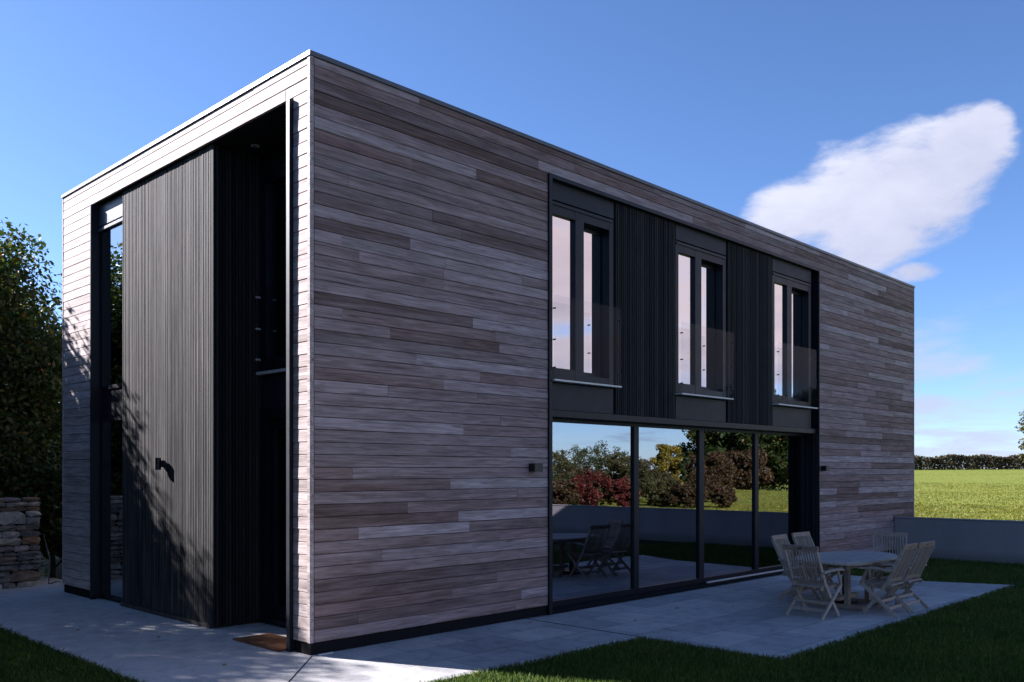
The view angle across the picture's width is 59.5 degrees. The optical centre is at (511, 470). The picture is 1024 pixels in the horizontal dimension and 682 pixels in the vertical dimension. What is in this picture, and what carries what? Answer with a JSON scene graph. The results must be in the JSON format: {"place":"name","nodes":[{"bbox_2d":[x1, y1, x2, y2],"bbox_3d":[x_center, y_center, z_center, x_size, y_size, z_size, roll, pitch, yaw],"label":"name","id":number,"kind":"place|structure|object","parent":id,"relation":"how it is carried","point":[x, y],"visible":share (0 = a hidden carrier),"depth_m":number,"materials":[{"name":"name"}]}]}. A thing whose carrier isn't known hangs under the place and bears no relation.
{"place":"outdoors","nodes":[
{"label":"outdoors","id":0,"kind":"place"},
{"bbox_2d":[0,574,1014,681],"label":"paving","id":1,"kind":"structure","parent":0,"point":[746,616],"depth_m":11.14,"materials":[{"name":"concrete"}]},
{"bbox_2d":[0,497,41,588],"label":"stone wall","id":2,"kind":"structure","parent":1,"relation":"on","point":[20,557],"depth_m":15.51,"materials":[{"name":"grey stone"}]},
{"bbox_2d":[43,534,60,583],"bbox_3d":[-8.236,1.586,16.022,0.295,0.903,0.140,0,0,-19],"label":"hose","id":3,"kind":"object","parent":1,"relation":"on","point":[49,562],"visible":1,"depth_m":16.03,"materials":[{"name":"green rubber"}]},
{"bbox_2d":[232,633,285,651],"bbox_3d":[-2.799,2.018,10.531,1.023,0.017,0.509,0,0,44],"label":"doormat","id":4,"kind":"object","parent":1,"relation":"on","point":[273,642],"visible":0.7,"depth_m":10.52,"materials":[{"name":"brown fabric"}]},
{"bbox_2d":[771,534,820,599],"bbox_3d":[4.481,1.536,14.080,0.634,1.019,0.611,0,0,40],"label":"folding chair","id":5,"kind":"object","parent":1,"relation":"on","point":[778,541],"visible":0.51,"depth_m":14.07,"materials":[{"name":"brown wood"}]},
{"bbox_2d":[782,544,843,619],"bbox_3d":[4.182,1.536,12.485,0.634,1.019,0.611,0,0,-40],"label":"folding chair","id":6,"kind":"object","parent":1,"relation":"on","point":[820,584],"visible":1,"depth_m":12.39,"materials":[{"name":"brown wood"}]},
{"bbox_2d":[791,531,842,594],"bbox_3d":[5.000,1.536,14.670,0.611,1.019,0.634,0,0,-43],"label":"folding chair","id":7,"kind":"object","parent":1,"relation":"on","point":[802,535],"visible":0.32,"depth_m":14.77,"materials":[{"name":"brown wood"}]},
{"bbox_2d":[793,551,897,610],"bbox_3d":[5.045,1.661,13.506,1.194,0.735,2.160,0,0,44],"label":"garden table","id":8,"kind":"object","parent":1,"relation":"on","point":[848,560],"visible":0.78,"depth_m":13.27,"materials":[{"name":"brown wood"}]},
{"bbox_2d":[834,576,856,603],"bbox_3d":[5.119,1.829,13.797,0.379,0.400,0.379,0,0,44],"label":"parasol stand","id":9,"kind":"object","parent":1,"relation":"on","point":[853,601],"visible":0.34,"depth_m":13.70,"materials":[{"name":"black metal"}]},
{"bbox_2d":[858,543,917,617],"bbox_3d":[5.328,1.536,12.688,0.635,1.019,0.611,0,0,42],"label":"folding chair","id":10,"kind":"object","parent":1,"relation":"on","point":[902,563],"visible":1,"depth_m":12.61,"materials":[{"name":"brown wood"}]},
{"bbox_2d":[871,532,908,597],"bbox_3d":[6.152,1.536,14.579,0.611,1.019,0.634,0,0,22],"label":"folding chair","id":11,"kind":"object","parent":1,"relation":"on","point":[890,534],"visible":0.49,"depth_m":14.78,"materials":[{"name":"brown wood"}]},
{"bbox_2d":[878,541,935,612],"bbox_3d":[5.759,1.536,13.101,0.611,1.019,0.634,0,0,-44],"label":"folding chair","id":12,"kind":"object","parent":1,"relation":"on","point":[919,560],"visible":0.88,"depth_m":13.01,"materials":[{"name":"brown wood"}]},
{"bbox_2d":[0,507,1023,681],"bbox_3d":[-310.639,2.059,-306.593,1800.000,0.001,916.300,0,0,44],"label":"ground","id":13,"kind":"structure","parent":0,"point":[44,568],"depth_m":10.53,"materials":[{"name":"green plant"}]},
{"bbox_2d":[0,469,40,515],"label":"shrub","id":14,"kind":"object","parent":13,"relation":"on","point":[3,480],"visible":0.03,"depth_m":16.65,"materials":[{"name":"green plant"}]},
{"bbox_2d":[0,284,61,391],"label":"garden tree","id":15,"kind":"object","parent":13,"relation":"on","point":[41,308],"depth_m":22.65,"materials":[{"name":"green plant"}]},
{"bbox_2d":[0,217,61,497],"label":"garden tree","id":16,"kind":"object","parent":13,"relation":"on","point":[30,378],"visible":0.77,"depth_m":17.46,"materials":[{"name":"green plant"}]},
{"bbox_2d":[0,449,61,577],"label":"shrub","id":17,"kind":"object","parent":13,"relation":"on","point":[44,484],"visible":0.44,"depth_m":16.41,"materials":[{"name":"green plant"}]},
{"bbox_2d":[27,430,61,559],"bbox_3d":[-9.006,0.636,18.011,2.067,2.891,2.218,0,0,44],"label":"shrub","id":18,"kind":"object","parent":13,"relation":"on","point":[54,449],"visible":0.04,"depth_m":17.67,"materials":[{"name":"green plant"}]},
{"bbox_2d":[61,50,914,655],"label":"modern house","id":19,"kind":"structure","parent":13,"relation":"on","point":[349,354],"depth_m":12.29,"materials":[{"name":"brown wood"}]},
{"bbox_2d":[98,217,121,390],"bbox_3d":[-6.063,-2.550,13.903,0.991,2.576,0.333,0,0,44],"label":"window","id":20,"kind":"structure","parent":19,"relation":"in","point":[110,233],"depth_m":13.87,"materials":[{"name":"black glass"}]},
{"bbox_2d":[100,416,121,601],"bbox_3d":[-6.051,0.583,13.915,0.991,2.820,0.298,0,0,44],"label":"window","id":21,"kind":"structure","parent":19,"relation":"in","point":[110,427],"depth_m":13.87,"materials":[{"name":"black glass"}]},
{"bbox_2d":[155,458,164,469],"bbox_3d":[-4.869,-0.087,12.381,0.076,0.170,0.131,0,0,44],"label":"cylinder lamp","id":22,"kind":"object","parent":19,"relation":"attached to","point":[159,463],"visible":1,"depth_m":12.34,"materials":[{"name":"black metal"}]},
{"bbox_2d":[256,162,285,374],"bbox_3d":[-2.669,-2.603,11.347,1.761,2.683,0.268,0,0,44],"label":"window","id":23,"kind":"structure","parent":19,"relation":"in","point":[271,178],"depth_m":11.84,"materials":[{"name":"black glass"}]},
{"bbox_2d":[260,408,285,626],"bbox_3d":[-2.648,0.601,11.369,1.762,2.808,0.211,0,0,44],"label":"door","id":24,"kind":"structure","parent":19,"relation":"in","point":[271,420],"depth_m":11.82,"materials":[{"name":"black glass"}]},
{"bbox_2d":[529,463,542,471],"bbox_3d":[0.325,-0.037,12.295,0.125,0.117,0.167,0,0,44],"label":"wall lamp","id":25,"kind":"object","parent":19,"relation":"attached to","point":[535,467],"visible":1,"depth_m":12.24,"materials":[{"name":"black metal"}]},
{"bbox_2d":[553,201,621,387],"bbox_3d":[0.969,-2.549,13.280,0.476,2.578,1.535,0,0,44],"label":"window","id":26,"kind":"structure","parent":19,"relation":"in","point":[582,240],"depth_m":13.22,"materials":[{"name":"clear glass"}]},
{"bbox_2d":[675,240,733,399],"bbox_3d":[3.220,-2.549,15.589,0.476,2.578,1.630,0,0,44],"label":"window","id":27,"kind":"structure","parent":19,"relation":"in","point":[700,274],"depth_m":15.49,"materials":[{"name":"clear glass"}]},
{"bbox_2d":[772,272,817,408],"bbox_3d":[5.531,-2.549,17.960,0.476,2.578,1.660,0,0,44],"label":"window","id":28,"kind":"structure","parent":19,"relation":"in","point":[791,298],"depth_m":17.87,"materials":[{"name":"clear glass"}]},
{"bbox_2d":[821,466,828,470],"bbox_3d":[6.514,-0.040,18.643,0.125,0.111,0.143,0,0,44],"label":"wall lamp","id":29,"kind":"object","parent":19,"relation":"attached to","point":[824,468],"visible":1,"depth_m":18.59,"materials":[{"name":"black metal"}]},
{"bbox_2d":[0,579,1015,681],"bbox_3d":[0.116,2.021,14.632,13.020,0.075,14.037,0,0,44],"label":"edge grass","id":30,"kind":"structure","parent":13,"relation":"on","point":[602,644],"depth_m":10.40,"materials":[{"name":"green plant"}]},
{"bbox_2d":[894,516,1023,564],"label":"garden wall","id":31,"kind":"structure","parent":13,"relation":"on","point":[987,540],"depth_m":20.28,"materials":[{"name":"grey concrete"}]},
{"bbox_2d":[0,0,1023,468],"label":"sky","id":32,"kind":"structure","parent":0,"point":[886,137],"materials":[{"name":"blue"}]},
{"bbox_2d":[914,469,1023,520],"bbox_3d":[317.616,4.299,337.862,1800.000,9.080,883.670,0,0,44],"label":"meadow ground","id":33,"kind":"structure","parent":0,"point":[1004,475],"depth_m":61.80,"materials":[{"name":"green plant"}]},
{"bbox_2d":[914,453,1023,469],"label":"field hedge","id":34,"kind":"object","parent":33,"relation":"on","point":[986,461],"visible":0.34,"depth_m":118.65,"materials":[{"name":"green plant"}]},
{"bbox_2d":[1014,411,1023,462],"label":"tree","id":35,"kind":"object","parent":33,"relation":"on","point":[1021,429],"visible":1,"depth_m":53.09,"materials":[{"name":"green plant"}]}
]}

